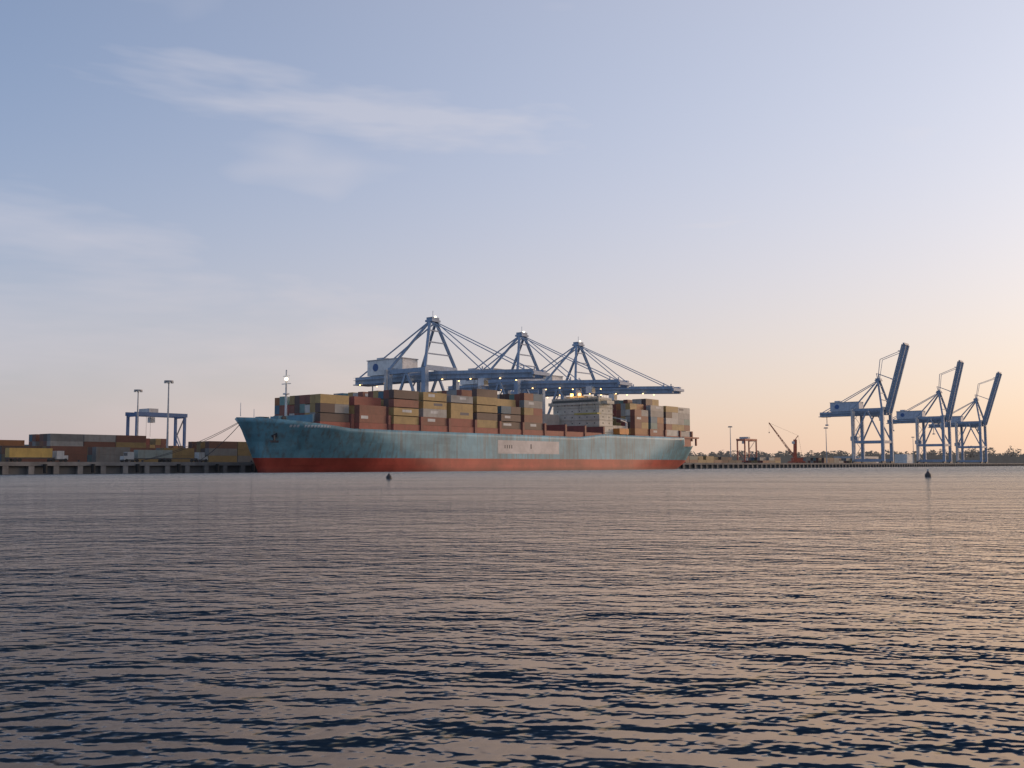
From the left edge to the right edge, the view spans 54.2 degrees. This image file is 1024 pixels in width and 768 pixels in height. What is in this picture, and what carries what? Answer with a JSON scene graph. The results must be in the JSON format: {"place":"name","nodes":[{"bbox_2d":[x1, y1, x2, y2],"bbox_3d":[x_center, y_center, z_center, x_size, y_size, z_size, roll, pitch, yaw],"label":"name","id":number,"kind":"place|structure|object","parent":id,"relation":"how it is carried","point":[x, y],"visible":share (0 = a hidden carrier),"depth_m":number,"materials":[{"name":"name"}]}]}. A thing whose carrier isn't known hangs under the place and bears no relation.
{"place":"outdoors","nodes":[
{"label":"outdoors","id":0,"kind":"place"},
{"bbox_2d":[0,466,1023,767],"bbox_3d":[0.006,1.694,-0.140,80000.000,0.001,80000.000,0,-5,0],"label":"water","id":1,"kind":"structure","parent":0,"point":[738,618],"depth_m":11.16,"materials":[{"name":"blue liquid"}]},
{"bbox_2d":[235,417,692,472],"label":"ship hull","id":2,"kind":"object","parent":1,"relation":"in","point":[301,446],"visible":0.81,"depth_m":351.92,"materials":[{"name":"blue metal"}]},
{"bbox_2d":[240,370,698,448],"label":"shipping containers","id":3,"kind":"object","parent":2,"relation":"on","point":[486,411],"visible":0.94,"depth_m":377.61,"materials":[{"name":"brown metal"}]},
{"bbox_2d":[925,469,930,476],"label":"buoy","id":4,"kind":"object","parent":1,"relation":"on","point":[927,473],"visible":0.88,"depth_m":139.17,"materials":[{"name":"paint"}]},
{"bbox_2d":[0,460,1023,474],"bbox_3d":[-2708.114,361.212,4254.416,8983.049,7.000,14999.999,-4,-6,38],"label":"quay","id":5,"kind":"structure","parent":0,"point":[78,467],"depth_m":312.32,"materials":[{"name":"concrete"}]},
{"bbox_2d":[145,422,238,459],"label":"mooring lines","id":6,"kind":"object","parent":5,"relation":"on","point":[198,443],"visible":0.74,"depth_m":305.54,"materials":[{"name":"fabric"}]},
{"bbox_2d":[353,316,549,391],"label":"gantry crane","id":7,"kind":"object","parent":5,"relation":"on","point":[387,373],"visible":0.69,"depth_m":413.67,"materials":[{"name":"paint"}]},
{"bbox_2d":[0,380,914,462],"bbox_3d":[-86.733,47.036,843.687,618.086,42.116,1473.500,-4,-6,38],"label":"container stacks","id":8,"kind":"object","parent":5,"relation":"on","point":[127,447],"visible":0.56,"depth_m":363.10,"materials":[{"name":"metal"}]},
{"bbox_2d":[448,331,631,414],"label":"gantry crane","id":9,"kind":"object","parent":5,"relation":"on","point":[505,386],"visible":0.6,"depth_m":456.46,"materials":[{"name":"paint"}]},
{"bbox_2d":[511,339,683,413],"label":"gantry crane","id":10,"kind":"object","parent":5,"relation":"on","point":[612,393],"visible":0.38,"depth_m":492.82,"materials":[{"name":"paint"}]},
{"bbox_2d":[688,446,1023,462],"bbox_3d":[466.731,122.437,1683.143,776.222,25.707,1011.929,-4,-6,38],"label":"tree line","id":11,"kind":"object","parent":5,"relation":"on","point":[1004,457],"visible":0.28,"depth_m":1389.86,"materials":[{"name":"green plant"}]},
{"bbox_2d":[819,343,909,462],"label":"gantry crane","id":12,"kind":"object","parent":5,"relation":"on","point":[846,409],"visible":0.99,"depth_m":866.67,"materials":[{"name":"paint"}]},
{"bbox_2d":[886,360,963,462],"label":"gantry crane","id":13,"kind":"object","parent":5,"relation":"on","point":[909,416],"visible":0.92,"depth_m":1014.41,"materials":[{"name":"paint"}]},
{"bbox_2d":[928,372,1001,462],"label":"gantry crane","id":14,"kind":"object","parent":5,"relation":"on","point":[958,421],"visible":0.92,"depth_m":1131.08,"materials":[{"name":"paint"}]},
{"bbox_2d":[0,0,1023,456],"label":"sky","id":15,"kind":"structure","parent":0,"point":[747,208],"materials":[{"name":"blue"}]}
]}

